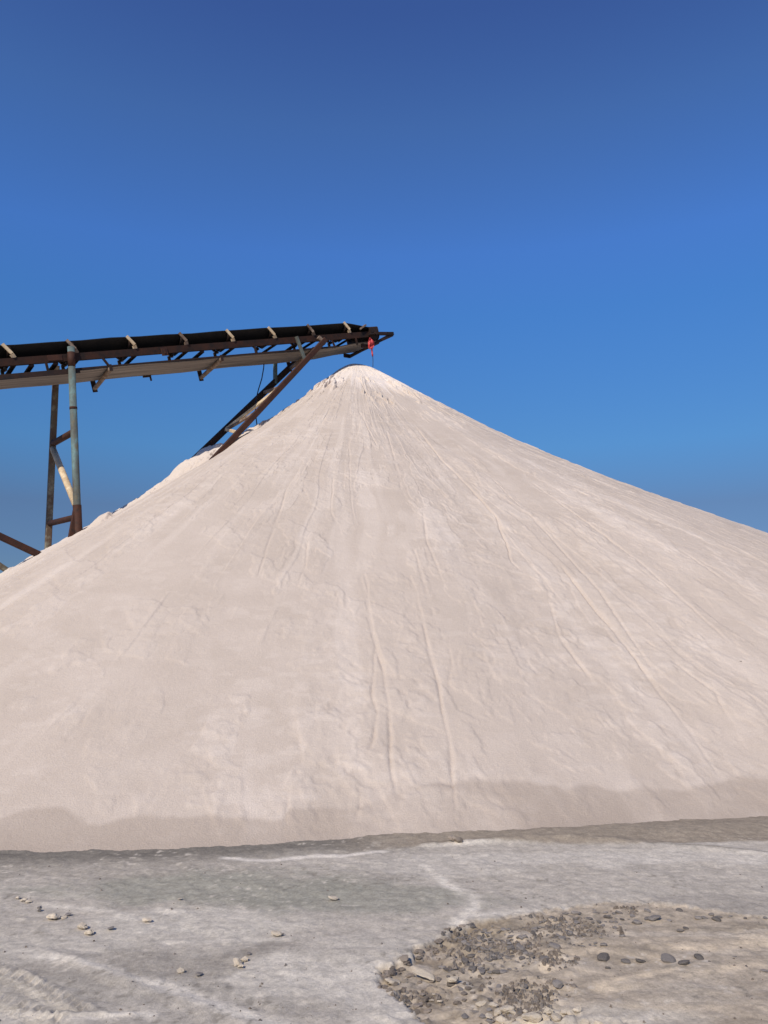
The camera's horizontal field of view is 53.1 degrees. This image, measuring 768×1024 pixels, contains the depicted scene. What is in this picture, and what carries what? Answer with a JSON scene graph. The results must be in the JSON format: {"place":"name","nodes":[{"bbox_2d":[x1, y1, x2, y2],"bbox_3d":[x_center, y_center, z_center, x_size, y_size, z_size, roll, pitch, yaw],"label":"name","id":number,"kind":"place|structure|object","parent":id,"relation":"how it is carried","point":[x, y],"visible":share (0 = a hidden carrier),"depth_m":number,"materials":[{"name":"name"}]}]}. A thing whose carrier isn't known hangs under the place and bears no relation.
{"place":"outdoors","nodes":[
{"label":"outdoors","id":0,"kind":"place"},
{"bbox_2d":[0,857,762,1023],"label":"gravel","id":1,"kind":"structure","parent":0,"point":[509,996],"depth_m":4.04,"materials":[{"name":"grey gravel"}]},
{"bbox_2d":[0,816,767,1023],"bbox_3d":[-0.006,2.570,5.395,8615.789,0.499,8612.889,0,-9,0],"label":"ground","id":2,"kind":"structure","parent":0,"point":[569,869],"depth_m":4.53,"materials":[{"name":"white sand"}]},
{"bbox_2d":[46,913,59,918],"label":"clod","id":3,"kind":"object","parent":2,"relation":"on","point":[53,915],"visible":1,"depth_m":4.61,"materials":[{"name":"beige stone"}]},
{"bbox_2d":[77,922,87,929],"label":"clod","id":4,"kind":"object","parent":2,"relation":"on","point":[82,925],"visible":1,"depth_m":4.46,"materials":[{"name":"beige stone"}]},
{"bbox_2d":[84,929,93,934],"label":"rock","id":5,"kind":"object","parent":2,"relation":"on","point":[90,931],"visible":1,"depth_m":4.39,"materials":[{"name":"beige stone"}]},
{"bbox_2d":[142,917,151,921],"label":"rock","id":6,"kind":"object","parent":2,"relation":"on","point":[146,919],"visible":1,"depth_m":4.58,"materials":[{"name":"beige stone"}]},
{"bbox_2d":[177,967,184,973],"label":"stone","id":7,"kind":"object","parent":2,"relation":"on","point":[180,970],"visible":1,"depth_m":3.89,"materials":[{"name":"beige stone"}]},
{"bbox_2d":[0,321,393,571],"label":"conveyor","id":8,"kind":"object","parent":2,"relation":"on","point":[70,354],"visible":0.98,"depth_m":19.21,"materials":[{"name":"black metal"}]},
{"bbox_2d":[255,364,263,424],"bbox_3d":[-3.511,-3.394,21.710,0.276,2.099,0.050,7,-12,-35],"label":"cable","id":9,"kind":"object","parent":8,"relation":"hanging from","point":[258,389],"visible":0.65,"depth_m":21.70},
{"bbox_2d":[368,338,373,357],"bbox_3d":[-0.378,-4.749,22.804,0.215,0.905,0.119,6,-11,-30],"label":"rag","id":10,"kind":"object","parent":8,"relation":"hanging from","point":[370,343],"visible":1,"depth_m":22.82,"materials":[{"name":"red fabric"}]},
{"bbox_2d":[233,958,242,965],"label":"rock","id":11,"kind":"object","parent":2,"relation":"on","point":[237,961],"visible":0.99,"depth_m":3.96,"materials":[{"name":"beige stone"}]},
{"bbox_2d":[241,956,248,961],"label":"rock","id":12,"kind":"object","parent":2,"relation":"on","point":[244,959],"visible":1,"depth_m":4.02,"materials":[{"name":"beige stone"}]},
{"bbox_2d":[271,930,281,935],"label":"rock","id":13,"kind":"object","parent":2,"relation":"on","point":[276,933],"visible":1,"depth_m":4.36,"materials":[{"name":"beige stone"}]},
{"bbox_2d":[328,896,337,899],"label":"clod","id":14,"kind":"object","parent":2,"relation":"on","point":[333,897],"visible":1,"depth_m":4.95,"materials":[{"name":"white stone"}]},
{"bbox_2d":[0,364,767,851],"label":"sand pile","id":15,"kind":"object","parent":2,"relation":"on","point":[352,600],"visible":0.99,"depth_m":9.43,"materials":[{"name":"beige sand"}]},
{"bbox_2d":[388,968,395,975],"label":"stone","id":16,"kind":"object","parent":2,"relation":"on","point":[391,971],"visible":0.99,"depth_m":3.90,"materials":[{"name":"grey stone"}]},
{"bbox_2d":[385,978,399,984],"bbox_3d":[0.042,2.337,3.821,0.082,0.025,0.059,8,-21,3],"label":"clod","id":17,"kind":"object","parent":2,"relation":"on","point":[391,981],"visible":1,"depth_m":3.82,"materials":[{"name":"beige stone"}]},
{"bbox_2d":[399,955,408,961],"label":"clod","id":18,"kind":"object","parent":2,"relation":"on","point":[403,958],"visible":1,"depth_m":4.02,"materials":[{"name":"beige stone"}]},
{"bbox_2d":[405,973,414,977],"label":"rock","id":19,"kind":"object","parent":2,"relation":"on","point":[409,975],"visible":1,"depth_m":3.90,"materials":[{"name":"grey stone"}]},
{"bbox_2d":[413,1003,421,1007],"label":"clod","id":20,"kind":"object","parent":2,"relation":"on","point":[416,1005],"visible":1,"depth_m":3.58,"materials":[{"name":"grey stone"}]},
{"bbox_2d":[412,969,434,980],"bbox_3d":[0.205,2.338,3.886,0.123,0.024,0.056,9,4,28],"label":"stone","id":21,"kind":"object","parent":2,"relation":"on","point":[425,974],"visible":1,"depth_m":3.88,"materials":[{"name":"beige stone"}]},
{"bbox_2d":[421,996,428,1001],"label":"clod","id":22,"kind":"object","parent":2,"relation":"on","point":[425,998],"visible":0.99,"depth_m":3.64,"materials":[{"name":"grey stone"}]},
{"bbox_2d":[434,938,442,943],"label":"stone","id":23,"kind":"object","parent":2,"relation":"on","point":[439,941],"visible":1,"depth_m":4.30,"materials":[{"name":"grey stone"}]},
{"bbox_2d":[448,835,456,841],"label":"clod","id":24,"kind":"object","parent":2,"relation":"on","point":[451,837],"visible":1,"depth_m":6.32,"materials":[{"name":"white stone"}]},
{"bbox_2d":[446,976,458,982],"bbox_3d":[0.340,2.315,3.804,0.070,0.031,0.049,-1,-17,-1],"label":"stone","id":25,"kind":"object","parent":2,"relation":"on","point":[453,979],"visible":1,"depth_m":3.79,"materials":[{"name":"beige stone"}]},
{"bbox_2d":[453,1000,461,1004],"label":"rock","id":26,"kind":"object","parent":2,"relation":"on","point":[457,1002],"visible":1,"depth_m":3.61,"materials":[{"name":"grey stone"}]},
{"bbox_2d":[455,837,462,842],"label":"clod","id":27,"kind":"object","parent":2,"relation":"on","point":[458,839],"visible":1,"depth_m":6.30,"materials":[{"name":"grey stone"}]},
{"bbox_2d":[461,958,468,963],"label":"stone","id":28,"kind":"object","parent":2,"relation":"on","point":[464,960],"visible":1,"depth_m":4.04,"materials":[{"name":"grey stone"}]},
{"bbox_2d":[461,1013,468,1018],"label":"stone","id":29,"kind":"object","parent":2,"relation":"on","point":[464,1016],"visible":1,"depth_m":3.48,"materials":[{"name":"grey stone"}]},
{"bbox_2d":[468,966,476,970],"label":"stone","id":30,"kind":"object","parent":2,"relation":"on","point":[470,968],"visible":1,"depth_m":3.95,"materials":[{"name":"grey stone"}]},
{"bbox_2d":[475,1000,486,1006],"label":"rock","id":31,"kind":"object","parent":2,"relation":"on","point":[480,1003],"visible":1,"depth_m":3.57,"materials":[{"name":"beige stone"}]},
{"bbox_2d":[485,1013,493,1018],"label":"rock","id":32,"kind":"object","parent":2,"relation":"on","point":[489,1015],"visible":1,"depth_m":3.47,"materials":[{"name":"beige stone"}]},
{"bbox_2d":[488,1002,497,1006],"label":"clod","id":33,"kind":"object","parent":2,"relation":"on","point":[492,1004],"visible":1,"depth_m":3.55,"materials":[{"name":"white stone"}]},
{"bbox_2d":[491,970,499,973],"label":"stone","id":34,"kind":"object","parent":2,"relation":"on","point":[495,971],"visible":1,"depth_m":3.90,"materials":[{"name":"grey stone"}]},
{"bbox_2d":[494,1009,501,1015],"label":"clod","id":35,"kind":"object","parent":2,"relation":"on","point":[497,1012],"visible":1,"depth_m":3.50,"materials":[{"name":"beige stone"}]},
{"bbox_2d":[495,1015,507,1023],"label":"clod","id":36,"kind":"object","parent":2,"relation":"on","point":[499,1019],"visible":0.98,"depth_m":3.42,"materials":[{"name":"beige stone"}]},
{"bbox_2d":[498,1005,513,1012],"bbox_3d":[0.559,2.278,3.523,0.081,0.025,0.061,-12,-11,18],"label":"clod","id":37,"kind":"object","parent":2,"relation":"on","point":[505,1008],"visible":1,"depth_m":3.50,"materials":[{"name":"beige stone"}]},
{"bbox_2d":[504,1020,512,1023],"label":"clod","id":38,"kind":"object","parent":2,"relation":"on","point":[508,1021],"visible":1,"depth_m":3.40,"materials":[{"name":"beige stone"}]},
{"bbox_2d":[506,944,514,949],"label":"stone","id":39,"kind":"object","parent":2,"relation":"on","point":[508,947],"visible":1,"depth_m":4.19,"materials":[{"name":"grey stone"}]},
{"bbox_2d":[515,1016,523,1020],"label":"clod","id":40,"kind":"object","parent":2,"relation":"on","point":[519,1018],"visible":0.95,"depth_m":3.40,"materials":[{"name":"beige stone"}]},
{"bbox_2d":[516,944,524,950],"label":"stone","id":41,"kind":"object","parent":2,"relation":"on","point":[520,947],"visible":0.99,"depth_m":4.19,"materials":[{"name":"grey stone"}]},
{"bbox_2d":[521,1012,541,1022],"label":"clod","id":42,"kind":"object","parent":2,"relation":"on","point":[534,1017],"visible":1,"depth_m":3.37,"materials":[{"name":"beige stone"}]},
{"bbox_2d":[542,1014,550,1019],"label":"clod","id":43,"kind":"object","parent":2,"relation":"on","point":[545,1017],"visible":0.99,"depth_m":3.38,"materials":[{"name":"beige stone"}]},
{"bbox_2d":[543,1007,553,1014],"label":"clod","id":44,"kind":"object","parent":2,"relation":"on","point":[548,1011],"visible":0.93,"depth_m":3.45,"materials":[{"name":"white stone"}]},
{"bbox_2d":[548,943,560,948],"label":"stone","id":45,"kind":"object","parent":2,"relation":"on","point":[554,945],"visible":0.98,"depth_m":4.17,"materials":[{"name":"grey stone"}]},
{"bbox_2d":[551,1013,560,1021],"bbox_3d":[0.764,2.244,3.415,0.049,0.024,0.049,5,0,-7],"label":"clod","id":46,"kind":"object","parent":2,"relation":"on","point":[556,1017],"visible":1,"depth_m":3.40,"materials":[{"name":"beige stone"}]},
{"bbox_2d":[552,979,562,988],"bbox_3d":[0.836,2.287,3.721,0.045,0.032,0.049,6,-11,-31],"label":"stone","id":47,"kind":"object","parent":2,"relation":"on","point":[557,984],"visible":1,"depth_m":3.71,"materials":[{"name":"grey stone"}]},
{"bbox_2d":[571,911,579,914],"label":"stone","id":48,"kind":"object","parent":2,"relation":"on","point":[575,913],"visible":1,"depth_m":4.72,"materials":[{"name":"grey stone"}]},
{"bbox_2d":[572,1006,581,1012],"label":"clod","id":49,"kind":"object","parent":2,"relation":"on","point":[577,1009],"visible":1,"depth_m":3.46,"materials":[{"name":"beige stone"}]},
{"bbox_2d":[580,1019,590,1023],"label":"rock","id":50,"kind":"object","parent":2,"relation":"on","point":[584,1021],"visible":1,"depth_m":3.36,"materials":[{"name":"beige stone"}]},
{"bbox_2d":[597,952,609,961],"bbox_3d":[1.149,2.335,4.021,0.053,0.041,0.076,-7,-12,37],"label":"stone","id":51,"kind":"object","parent":2,"relation":"on","point":[604,956],"visible":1,"depth_m":4.01,"materials":[{"name":"grey stone"}]},
{"bbox_2d":[621,958,630,962],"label":"stone","id":52,"kind":"object","parent":2,"relation":"on","point":[624,960],"visible":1,"depth_m":3.98,"materials":[{"name":"grey stone"}]},
{"bbox_2d":[632,919,641,924],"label":"stone","id":53,"kind":"object","parent":2,"relation":"on","point":[636,922],"visible":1,"depth_m":4.53,"materials":[{"name":"grey stone"}]},
{"bbox_2d":[635,958,645,962],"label":"stone","id":54,"kind":"object","parent":2,"relation":"on","point":[640,960],"visible":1,"depth_m":3.98,"materials":[{"name":"grey stone"}]},
{"bbox_2d":[648,915,660,920],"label":"stone","id":55,"kind":"object","parent":2,"relation":"on","point":[653,917],"visible":1,"depth_m":4.57,"materials":[{"name":"grey stone"}]},
{"bbox_2d":[660,953,675,962],"bbox_3d":[1.477,2.326,3.994,0.082,0.030,0.068,7,5,15],"label":"stone","id":56,"kind":"object","parent":2,"relation":"on","point":[666,958],"visible":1,"depth_m":3.98,"materials":[{"name":"grey stone"}]},
{"bbox_2d":[678,960,689,964],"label":"stone","id":57,"kind":"object","parent":2,"relation":"on","point":[683,962],"visible":1,"depth_m":3.93,"materials":[{"name":"grey stone"}]},
{"bbox_2d":[694,953,703,959],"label":"stone","id":58,"kind":"object","parent":2,"relation":"on","point":[698,956],"visible":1,"depth_m":4.01,"materials":[{"name":"grey stone"}]},
{"bbox_2d":[711,916,720,921],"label":"stone","id":59,"kind":"object","parent":2,"relation":"on","point":[717,919],"visible":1,"depth_m":4.59,"materials":[{"name":"grey stone"}]},
{"bbox_2d":[0,0,767,572],"label":"sky","id":60,"kind":"structure","parent":0,"point":[554,212],"materials":[{"name":"blue"}]}
]}

